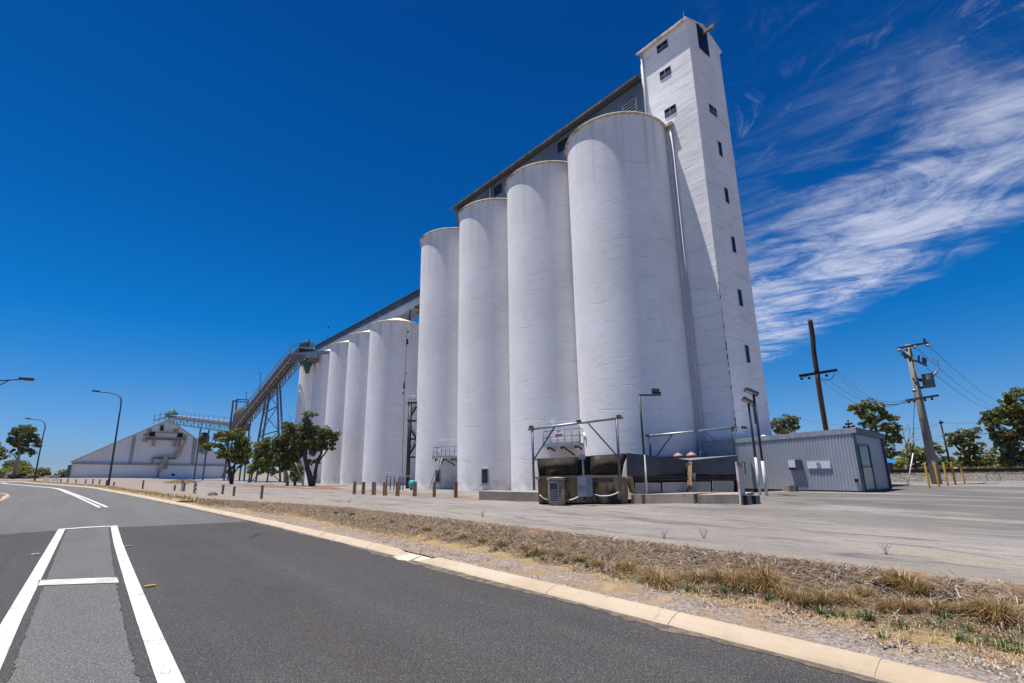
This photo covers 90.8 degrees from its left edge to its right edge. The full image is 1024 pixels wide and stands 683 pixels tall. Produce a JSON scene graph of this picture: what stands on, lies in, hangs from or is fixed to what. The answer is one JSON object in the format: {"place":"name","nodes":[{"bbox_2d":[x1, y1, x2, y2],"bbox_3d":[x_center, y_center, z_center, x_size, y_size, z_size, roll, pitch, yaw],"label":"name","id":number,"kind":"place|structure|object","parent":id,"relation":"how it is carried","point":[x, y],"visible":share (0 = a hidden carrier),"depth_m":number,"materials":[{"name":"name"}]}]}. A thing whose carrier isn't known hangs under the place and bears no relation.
{"place":"outdoors","nodes":[
{"label":"outdoors","id":0,"kind":"place"},
{"bbox_2d":[1,480,223,504],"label":"verge grass","id":1,"kind":"structure","parent":0,"point":[148,492],"depth_m":32.96,"materials":[{"name":"plant"}]},
{"bbox_2d":[0,482,248,682],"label":"road","id":2,"kind":"structure","parent":0,"point":[75,633],"depth_m":6.64,"materials":[{"name":"asphalt"}]},
{"bbox_2d":[0,531,56,623],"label":"road lane","id":3,"kind":"structure","parent":2,"relation":"on","point":[18,562],"depth_m":8.59,"materials":[{"name":"asphalt"}]},
{"bbox_2d":[0,529,64,668],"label":"road line","id":4,"kind":"object","parent":3,"relation":"on","point":[10,623],"visible":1,"depth_m":5.68,"materials":[{"name":"paint"}]},
{"bbox_2d":[0,530,66,682],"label":"road joint","id":5,"kind":"object","parent":2,"relation":"on","point":[6,669],"visible":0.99,"depth_m":4.61,"materials":[{"name":"asphalt"}]},
{"bbox_2d":[38,577,118,584],"bbox_3d":[-5.810,3.211,6.764,1.238,0.001,0.374,1,-14,-6],"label":"road line","id":6,"kind":"object","parent":2,"relation":"on","point":[78,581],"visible":1,"depth_m":6.76,"materials":[{"name":"paint"}]},
{"bbox_2d":[109,528,156,682],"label":"road joint","id":7,"kind":"object","parent":2,"relation":"on","point":[143,670],"visible":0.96,"depth_m":4.56,"materials":[{"name":"asphalt"}]},
{"bbox_2d":[0,481,985,682],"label":"kerb","id":8,"kind":"structure","parent":2,"relation":"on","point":[878,668],"depth_m":4.44,"materials":[{"name":"concrete"}]},
{"bbox_2d":[118,521,876,682],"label":"road lane","id":9,"kind":"structure","parent":2,"relation":"on","point":[242,602],"depth_m":4.59,"materials":[{"name":"asphalt"}]},
{"bbox_2d":[111,526,184,682],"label":"road line","id":10,"kind":"object","parent":9,"relation":"on","point":[164,665],"visible":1,"depth_m":4.71,"materials":[{"name":"paint"}]},
{"bbox_2d":[393,551,432,561],"bbox_3d":[-1.648,3.475,8.172,0.460,0.046,0.900,10,-18,-38],"label":"drain apron","id":11,"kind":"object","parent":9,"relation":"on","point":[414,556],"visible":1,"depth_m":8.08,"materials":[{"name":"concrete"}]},
{"bbox_2d":[157,501,889,682],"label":"gutter dust","id":12,"kind":"object","parent":9,"relation":"on","point":[667,628],"visible":1,"depth_m":4.74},
{"bbox_2d":[0,460,1023,584],"bbox_3d":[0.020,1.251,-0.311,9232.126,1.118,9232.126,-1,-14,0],"label":"ground","id":13,"kind":"structure","parent":0,"point":[973,529],"depth_m":13.92,"materials":[{"name":"concrete"}]},
{"bbox_2d":[1,459,31,468],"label":"shrub","id":14,"kind":"object","parent":13,"relation":"on","point":[8,463],"visible":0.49,"depth_m":129.81,"materials":[{"name":"green plant"}]},
{"bbox_2d":[0,465,37,478],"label":"shrub","id":15,"kind":"object","parent":13,"relation":"on","point":[24,469],"visible":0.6,"depth_m":124.02,"materials":[{"name":"green plant"}]},
{"bbox_2d":[5,424,42,473],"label":"lone tree","id":16,"kind":"object","parent":13,"relation":"on","point":[20,441],"visible":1,"depth_m":115.80,"materials":[{"name":"green plant"}]},
{"bbox_2d":[30,467,50,476],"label":"shrub","id":17,"kind":"object","parent":13,"relation":"on","point":[43,471],"visible":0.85,"depth_m":120.09,"materials":[{"name":"green plant"}]},
{"bbox_2d":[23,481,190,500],"bbox_3d":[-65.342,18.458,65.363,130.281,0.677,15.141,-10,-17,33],"label":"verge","id":18,"kind":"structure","parent":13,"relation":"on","point":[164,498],"depth_m":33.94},
{"bbox_2d":[92,390,121,485],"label":"street lamp","id":19,"kind":"object","parent":13,"relation":"on","point":[110,470],"visible":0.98,"depth_m":61.07,"materials":[{"name":"metal"}]},
{"bbox_2d":[65,419,227,478],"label":"storage shed","id":20,"kind":"structure","parent":13,"relation":"on","point":[164,450],"depth_m":118.34,"materials":[{"name":"metal"}]},
{"bbox_2d":[153,409,232,479],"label":"conveyor bridge","id":21,"kind":"structure","parent":13,"relation":"on","point":[203,437],"depth_m":105.09,"materials":[{"name":"metal"}]},
{"bbox_2d":[199,428,255,483],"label":"gum tree","id":22,"kind":"object","parent":13,"relation":"on","point":[243,446],"visible":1,"depth_m":65.37,"materials":[{"name":"green plant"}]},
{"bbox_2d":[223,399,251,480],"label":"transfer tower","id":23,"kind":"structure","parent":13,"relation":"on","point":[236,412],"depth_m":93.71,"materials":[{"name":"grey metal"}]},
{"bbox_2d":[246,436,278,482],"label":"gum tree","id":24,"kind":"object","parent":13,"relation":"on","point":[262,459],"visible":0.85,"depth_m":74.73,"materials":[{"name":"green plant"}]},
{"bbox_2d":[230,345,307,481],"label":"inclined conveyor","id":25,"kind":"object","parent":13,"relation":"on","point":[286,365],"visible":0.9,"depth_m":79.06,"materials":[{"name":"metal"}]},
{"bbox_2d":[220,484,345,489],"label":"soil bed","id":26,"kind":"object","parent":13,"relation":"on","point":[317,487],"visible":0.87,"depth_m":46.01,"materials":[{"name":"soil"}]},
{"bbox_2d":[269,426,301,485],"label":"gum tree","id":27,"kind":"object","parent":13,"relation":"on","point":[289,455],"visible":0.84,"depth_m":55.88,"materials":[{"name":"green plant"}]},
{"bbox_2d":[287,461,303,485],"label":"tree","id":28,"kind":"object","parent":13,"relation":"on","point":[295,476],"visible":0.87,"depth_m":55.11,"materials":[{"name":"green plant"}]},
{"bbox_2d":[290,364,313,482],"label":"concrete silo","id":29,"kind":"object","parent":13,"relation":"on","point":[304,392],"visible":0.1,"depth_m":71.60,"materials":[{"name":"white paint"}]},
{"bbox_2d":[280,410,341,485],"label":"gum tree","id":30,"kind":"object","parent":13,"relation":"on","point":[305,440],"visible":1,"depth_m":52.96,"materials":[{"name":"green plant"}]},
{"bbox_2d":[304,349,329,482],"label":"concrete silo","id":31,"kind":"object","parent":13,"relation":"on","point":[319,386],"visible":0.23,"depth_m":66.85,"materials":[{"name":"white paint"}]},
{"bbox_2d":[291,340,328,373],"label":"drive station","id":32,"kind":"object","parent":31,"relation":"on","point":[305,357],"visible":1,"depth_m":67.85,"materials":[{"name":"metal"}]},
{"bbox_2d":[321,340,348,483],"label":"concrete silo","id":33,"kind":"object","parent":13,"relation":"on","point":[334,421],"visible":0.33,"depth_m":61.90,"materials":[{"name":"white paint"}]},
{"bbox_2d":[340,330,369,484],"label":"concrete silo","id":34,"kind":"object","parent":13,"relation":"on","point":[351,471],"visible":0.42,"depth_m":57.20,"materials":[{"name":"white paint"}]},
{"bbox_2d":[362,318,418,485],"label":"concrete silo","id":35,"kind":"object","parent":13,"relation":"on","point":[392,367],"visible":0.75,"depth_m":52.88,"materials":[{"name":"white paint"}]},
{"bbox_2d":[315,288,419,350],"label":"conveyor gallery","id":36,"kind":"object","parent":35,"relation":"on","point":[406,307],"visible":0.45,"depth_m":61.11,"materials":[{"name":"black metal"}]},
{"bbox_2d":[386,472,413,489],"bbox_3d":[-8.831,11.015,39.732,2.189,1.487,0.100,-1,-14,0],"label":"steel fence","id":37,"kind":"object","parent":13,"relation":"on","point":[398,476],"visible":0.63,"depth_m":39.74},
{"bbox_2d":[405,395,416,488],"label":"stair tower","id":38,"kind":"structure","parent":13,"relation":"on","point":[409,429],"depth_m":43.19,"materials":[{"name":"black metal"}]},
{"bbox_2d":[415,227,458,488],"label":"concrete silo","id":39,"kind":"object","parent":13,"relation":"on","point":[437,403],"visible":0.66,"depth_m":42.98,"materials":[{"name":"white paint"}]},
{"bbox_2d":[429,439,456,488],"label":"access platform","id":40,"kind":"structure","parent":13,"relation":"on","point":[445,457],"depth_m":39.38,"materials":[{"name":"metal"}]},
{"bbox_2d":[457,198,510,490],"bbox_3d":[-1.050,0.229,41.096,6.944,23.230,6.944,-1,-14,0],"label":"concrete silo","id":41,"kind":"object","parent":13,"relation":"on","point":[483,446],"visible":0.56,"depth_m":38.08,"materials":[{"name":"white paint"}]},
{"bbox_2d":[480,468,489,485],"bbox_3d":[-1.889,9.523,35.499,0.680,1.150,0.280,-5,-15,17],"label":"doorway","id":42,"kind":"structure","parent":41,"relation":"in","point":[484,472],"depth_m":35.44,"materials":[{"name":"black metal"}]},
{"bbox_2d":[450,75,644,227],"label":"conveyor gallery","id":43,"kind":"object","parent":41,"relation":"on","point":[627,95],"visible":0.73,"depth_m":40.29,"materials":[{"name":"black metal"}]},
{"bbox_2d":[622,97,637,110],"bbox_3d":[8.215,-16.279,35.209,0.100,1.000,1.240,10,-18,-38],"label":"window","id":44,"kind":"structure","parent":43,"relation":"in","point":[631,105],"depth_m":35.08,"materials":[{"name":"black metal"}]},
{"bbox_2d":[479,490,538,501],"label":"loading kerb","id":45,"kind":"structure","parent":13,"relation":"on","point":[506,495],"depth_m":24.66,"materials":[{"name":"concrete"}]},
{"bbox_2d":[505,160,581,490],"bbox_3d":[3.085,-1.042,36.256,6.944,23.230,6.944,-1,-14,0],"label":"concrete silo","id":46,"kind":"object","parent":13,"relation":"on","point":[544,390],"visible":0.56,"depth_m":33.58,"materials":[{"name":"white paint"}]},
{"bbox_2d":[546,477,565,505],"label":"vent house","id":47,"kind":"structure","parent":13,"relation":"on","point":[556,490],"depth_m":20.80,"materials":[{"name":"concrete"}]},
{"bbox_2d":[549,482,558,501],"bbox_3d":[1.731,6.195,20.788,0.400,0.800,0.090,-6,-15,19],"label":"sign","id":48,"kind":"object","parent":47,"relation":"in","point":[553,486],"depth_m":20.75,"materials":[{"name":"metal"}]},
{"bbox_2d":[528,415,622,491],"bbox_3d":[2.769,4.769,21.520,4.138,3.188,0.160,-1,-14,0],"label":"pipe frame","id":49,"kind":"object","parent":13,"relation":"on","point":[577,422],"visible":1,"depth_m":21.67,"materials":[{"name":"grey metal"}]},
{"bbox_2d":[577,454,592,499],"bbox_3d":[3.058,5.700,21.216,0.539,1.859,0.450,-7,-15,24],"label":"switch cabinet","id":50,"kind":"object","parent":13,"relation":"on","point":[585,486],"visible":1,"depth_m":21.03,"materials":[{"name":"grey metal"}]},
{"bbox_2d":[179,498,1023,682],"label":"verge","id":51,"kind":"structure","parent":13,"relation":"on","point":[677,603],"depth_m":5.93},
{"bbox_2d":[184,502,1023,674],"bbox_3d":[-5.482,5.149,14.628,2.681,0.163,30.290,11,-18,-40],"label":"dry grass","id":52,"kind":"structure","parent":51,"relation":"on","point":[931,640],"depth_m":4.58,"materials":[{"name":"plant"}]},
{"bbox_2d":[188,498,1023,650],"bbox_3d":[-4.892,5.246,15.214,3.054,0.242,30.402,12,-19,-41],"label":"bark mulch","id":53,"kind":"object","parent":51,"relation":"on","point":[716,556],"visible":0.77,"depth_m":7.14,"materials":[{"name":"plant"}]},
{"bbox_2d":[200,505,1023,682],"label":"gravel stones","id":54,"kind":"object","parent":51,"relation":"on","point":[980,669],"visible":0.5,"depth_m":4.52,"materials":[{"name":"gravel"}]},
{"bbox_2d":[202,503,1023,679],"bbox_3d":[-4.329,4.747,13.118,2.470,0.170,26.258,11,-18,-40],"label":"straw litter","id":55,"kind":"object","parent":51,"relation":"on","point":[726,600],"visible":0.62,"depth_m":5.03,"materials":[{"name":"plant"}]},
{"bbox_2d":[203,505,1023,669],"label":"red stones","id":56,"kind":"object","parent":51,"relation":"on","point":[838,630],"visible":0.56,"depth_m":5.17,"materials":[{"name":"stone"}]},
{"bbox_2d":[613,557,643,574],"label":"grass tussock","id":57,"kind":"object","parent":51,"relation":"on","point":[626,567],"depth_m":6.96,"materials":[{"name":"plant"}]},
{"bbox_2d":[243,501,1023,640],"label":"pale twigs","id":58,"kind":"object","parent":51,"relation":"on","point":[722,563],"visible":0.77,"depth_m":6.59,"materials":[{"name":"plant"}]},
{"bbox_2d":[251,502,1023,624],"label":"dark clods","id":59,"kind":"object","parent":51,"relation":"on","point":[879,592],"visible":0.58,"depth_m":6.90,"materials":[{"name":"soil"}]},
{"bbox_2d":[623,561,694,585],"bbox_3d":[1.786,2.952,6.435,0.959,0.292,0.712,-1,-9,-1],"label":"grass tussock","id":60,"kind":"object","parent":51,"relation":"on","point":[649,571],"depth_m":6.41,"materials":[{"name":"plant"}]},
{"bbox_2d":[638,567,687,590],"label":"grass tussock","id":61,"kind":"object","parent":51,"relation":"on","point":[662,582],"depth_m":6.17,"materials":[{"name":"plant"}]},
{"bbox_2d":[681,566,712,581],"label":"grass tussock","id":62,"kind":"object","parent":51,"relation":"on","point":[698,575],"depth_m":6.36,"materials":[{"name":"plant"}]},
{"bbox_2d":[701,566,728,584],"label":"grass tussock","id":63,"kind":"object","parent":51,"relation":"on","point":[717,576],"depth_m":6.17,"materials":[{"name":"plant"}]},
{"bbox_2d":[700,564,746,590],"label":"grass tussock","id":64,"kind":"object","parent":51,"relation":"on","point":[730,580],"depth_m":6.03,"materials":[{"name":"plant"}]},
{"bbox_2d":[719,568,776,590],"bbox_3d":[2.786,2.784,5.932,0.718,0.274,0.701,-1,-9,-14],"label":"grass tussock","id":65,"kind":"object","parent":51,"relation":"on","point":[746,584],"depth_m":5.88,"materials":[{"name":"plant"}]},
{"bbox_2d":[727,555,788,583],"bbox_3d":[3.002,2.743,6.047,0.982,0.370,0.916,14,-24,-39],"label":"grass tussock","id":66,"kind":"object","parent":51,"relation":"on","point":[751,569],"depth_m":6.05,"materials":[{"name":"plant"}]},
{"bbox_2d":[735,566,804,593],"bbox_3d":[2.943,2.744,5.773,0.891,0.263,0.835,-15,-14,29],"label":"grass tussock","id":67,"kind":"object","parent":51,"relation":"on","point":[766,582],"depth_m":5.76,"materials":[{"name":"plant"}]},
{"bbox_2d":[757,579,803,599],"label":"grass tussock","id":68,"kind":"object","parent":51,"relation":"on","point":[784,595],"depth_m":5.53,"materials":[{"name":"plant"}]},
{"bbox_2d":[780,588,820,607],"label":"grass tussock","id":69,"kind":"object","parent":51,"relation":"on","point":[797,598],"depth_m":5.27,"materials":[{"name":"plant"}]},
{"bbox_2d":[798,584,843,605],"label":"grass tussock","id":70,"kind":"object","parent":51,"relation":"on","point":[824,597],"depth_m":5.21,"materials":[{"name":"plant"}]},
{"bbox_2d":[828,588,877,608],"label":"grass tussock","id":71,"kind":"object","parent":51,"relation":"on","point":[848,598],"depth_m":5.13,"materials":[{"name":"plant"}]},
{"bbox_2d":[844,580,877,596],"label":"grass tussock","id":72,"kind":"object","parent":51,"relation":"on","point":[859,591],"depth_m":5.35,"materials":[{"name":"plant"}]},
{"bbox_2d":[863,592,905,612],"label":"grass tussock","id":73,"kind":"object","parent":51,"relation":"on","point":[882,606],"depth_m":4.95,"materials":[{"name":"plant"}]},
{"bbox_2d":[853,562,958,591],"bbox_3d":[4.266,2.599,5.616,0.946,0.289,0.989,8,-16,-17],"label":"grass tussock","id":74,"kind":"object","parent":51,"relation":"on","point":[897,576],"depth_m":5.54,"materials":[{"name":"plant"}]},
{"bbox_2d":[879,591,934,613],"bbox_3d":[3.785,2.516,4.857,0.538,0.221,0.612,-11,-19,28],"label":"grass tussock","id":75,"kind":"object","parent":51,"relation":"on","point":[908,606],"depth_m":4.84,"materials":[{"name":"plant"}]},
{"bbox_2d":[887,567,939,596],"bbox_3d":[4.234,2.552,5.319,0.680,0.271,0.581,1,-15,-12],"label":"grass tussock","id":76,"kind":"object","parent":51,"relation":"on","point":[914,588],"depth_m":5.28,"materials":[{"name":"plant"}]},
{"bbox_2d":[912,594,961,612],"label":"grass tussock","id":77,"kind":"object","parent":51,"relation":"on","point":[931,605],"depth_m":4.75,"materials":[{"name":"plant"}]},
{"bbox_2d":[940,599,970,613],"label":"grass tussock","id":78,"kind":"object","parent":51,"relation":"on","point":[958,608],"depth_m":4.75,"materials":[{"name":"plant"}]},
{"bbox_2d":[946,597,1018,618],"bbox_3d":[4.320,2.455,4.701,0.765,0.205,0.632,3,-19,1],"label":"grass tussock","id":79,"kind":"object","parent":51,"relation":"on","point":[972,611],"depth_m":4.66,"materials":[{"name":"plant"}]},
{"bbox_2d":[952,584,1023,628],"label":"grass tussock","id":80,"kind":"object","parent":51,"relation":"on","point":[1003,611],"depth_m":4.48,"materials":[{"name":"plant"}]},
{"bbox_2d":[992,636,1017,654],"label":"green weed","id":81,"kind":"object","parent":51,"relation":"on","point":[1002,644],"visible":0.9,"depth_m":3.96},
{"bbox_2d":[565,111,704,496],"bbox_3d":[7.219,-2.313,31.417,6.944,23.230,6.944,-1,-14,0],"label":"concrete silo","id":82,"kind":"object","parent":13,"relation":"on","point":[631,338],"visible":0.86,"depth_m":28.86,"materials":[{"name":"white paint"}]},
{"bbox_2d":[542,419,585,455],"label":"access platform","id":83,"kind":"structure","parent":82,"relation":"attached to","point":[559,433],"depth_m":30.02,"materials":[{"name":"metal"}]},
{"bbox_2d":[535,453,737,503],"bbox_3d":[6.234,6.348,23.595,10.528,2.230,4.283,-1,-14,0],"label":"receival hopper","id":84,"kind":"object","parent":13,"relation":"on","point":[678,474],"visible":0.91,"depth_m":21.93,"materials":[{"name":"metal"}]},
{"bbox_2d":[645,426,738,455],"bbox_3d":[8.984,4.991,25.098,4.696,1.480,0.160,-1,-14,0],"label":"pipe frame","id":85,"kind":"object","parent":84,"relation":"on","point":[732,428],"visible":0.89,"depth_m":25.14,"materials":[{"name":"grey metal"}]},
{"bbox_2d":[638,388,660,493],"bbox_3d":[6.253,4.624,22.255,1.017,5.110,0.378,-3,-14,10],"label":"floodlight mast","id":86,"kind":"object","parent":13,"relation":"on","point":[655,392],"visible":0.91,"depth_m":22.45,"materials":[{"name":"black metal"}]},
{"bbox_2d":[631,492,719,503],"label":"concrete plinth","id":87,"kind":"structure","parent":13,"relation":"on","point":[686,497],"depth_m":20.17,"materials":[{"name":"concrete"}]},
{"bbox_2d":[636,13,771,492],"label":"elevator tower","id":88,"kind":"structure","parent":13,"relation":"on","point":[682,79],"depth_m":30.09,"materials":[{"name":"paint"}]},
{"bbox_2d":[696,23,709,56],"bbox_3d":[12.671,-19.997,33.514,1.240,1.960,0.125,10,-18,-38],"label":"loading door","id":89,"kind":"structure","parent":88,"relation":"in","point":[702,39],"depth_m":33.35,"materials":[{"name":"black metal"}]},
{"bbox_2d":[697,492,753,503],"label":"concrete plinth","id":90,"kind":"structure","parent":13,"relation":"on","point":[722,498],"depth_m":18.54,"materials":[{"name":"concrete"}]},
{"bbox_2d":[735,461,745,504],"bbox_3d":[8.298,5.110,18.111,0.568,1.591,0.249,9,-17,-34],"label":"leaning post","id":91,"kind":"object","parent":13,"relation":"on","point":[740,478],"visible":0.93,"depth_m":18.01,"materials":[{"name":"white metal"}]},
{"bbox_2d":[738,495,760,503],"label":"striped block","id":92,"kind":"structure","parent":13,"relation":"on","point":[750,499],"depth_m":17.71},
{"bbox_2d":[741,396,761,494],"bbox_3d":[10.077,4.390,21.029,0.519,4.236,0.354,-5,-15,16],"label":"floodlight mast","id":93,"kind":"object","parent":13,"relation":"on","point":[747,401],"visible":0.84,"depth_m":21.08,"materials":[{"name":"black metal"}]},
{"bbox_2d":[743,387,767,495],"bbox_3d":[9.928,4.085,20.384,0.555,4.520,0.352,-5,-15,15],"label":"floodlight mast","id":94,"kind":"object","parent":13,"relation":"on","point":[754,393],"visible":0.9,"depth_m":20.42,"materials":[{"name":"black metal"}]},
{"bbox_2d":[770,414,800,434],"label":"roadside tree","id":95,"kind":"object","parent":13,"relation":"on","point":[779,422],"visible":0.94,"depth_m":64.97,"materials":[{"name":"green plant"}]},
{"bbox_2d":[701,427,891,491],"bbox_3d":[13.783,5.984,25.076,3.737,2.780,7.378,11,-18,-39],"label":"site hut","id":96,"kind":"object","parent":13,"relation":"on","point":[846,460],"visible":0.83,"depth_m":22.89,"materials":[{"name":"metal"}]},
{"bbox_2d":[858,444,876,490],"bbox_3d":[15.326,5.409,21.766,1.400,1.929,0.110,10,-18,-38],"label":"door","id":97,"kind":"structure","parent":96,"relation":"in","point":[864,449],"depth_m":21.80,"materials":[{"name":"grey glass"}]},
{"bbox_2d":[799,319,837,429],"bbox_3d":[23.210,4.401,37.869,2.920,12.600,0.545,-1,-14,0],"label":"timber pole","id":98,"kind":"object","parent":13,"relation":"on","point":[816,372],"visible":0.83,"depth_m":38.17,"materials":[{"name":"black wood"}]},
{"bbox_2d":[846,398,903,464],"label":"roadside tree","id":99,"kind":"object","parent":13,"relation":"on","point":[873,421],"visible":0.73,"depth_m":57.09,"materials":[{"name":"green plant"}]},
{"bbox_2d":[893,456,909,468],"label":"bush","id":100,"kind":"object","parent":13,"relation":"on","point":[899,463],"visible":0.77,"depth_m":63.48,"materials":[{"name":"green plant"}]},
{"bbox_2d":[905,370,916,485],"bbox_3d":[21.450,4.553,27.180,1.751,6.347,0.260,-1,-14,0],"label":"pole stay","id":101,"kind":"object","parent":13,"relation":"on","point":[913,390],"visible":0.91,"depth_m":27.12,"materials":[{"name":"metal"}]},
{"bbox_2d":[898,443,927,468],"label":"scrub tree","id":102,"kind":"object","parent":13,"relation":"on","point":[917,451],"visible":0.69,"depth_m":67.72,"materials":[{"name":"green plant"}]},
{"bbox_2d":[897,338,942,483],"bbox_3d":[23.268,3.916,28.135,2.506,8.369,0.940,-1,-14,0],"label":"power pole","id":103,"kind":"object","parent":13,"relation":"on","point":[927,380],"visible":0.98,"depth_m":28.17,"materials":[{"name":"brown wood"}]},
{"bbox_2d":[933,442,953,464],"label":"scrub tree","id":104,"kind":"object","parent":13,"relation":"on","point":[939,450],"visible":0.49,"depth_m":71.82,"materials":[{"name":"green plant"}]},
{"bbox_2d":[889,468,1023,481],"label":"wall","id":105,"kind":"structure","parent":13,"relation":"on","point":[991,474],"depth_m":31.42,"materials":[{"name":"concrete"}]},
{"bbox_2d":[942,426,986,467],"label":"roadside tree","id":106,"kind":"object","parent":13,"relation":"on","point":[956,439],"visible":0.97,"depth_m":58.28,"materials":[{"name":"green plant"}]},
{"bbox_2d":[978,448,998,467],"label":"scrub tree","id":107,"kind":"object","parent":13,"relation":"on","point":[991,452],"visible":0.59,"depth_m":69.69,"materials":[{"name":"green plant"}]},
{"bbox_2d":[977,387,1023,467],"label":"gum tree","id":108,"kind":"object","parent":13,"relation":"on","point":[1009,411],"visible":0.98,"depth_m":53.85,"materials":[{"name":"green plant"}]},
{"bbox_2d":[0,0,1023,474],"label":"sky","id":109,"kind":"structure","parent":0,"point":[192,192],"materials":[{"name":"blue"}]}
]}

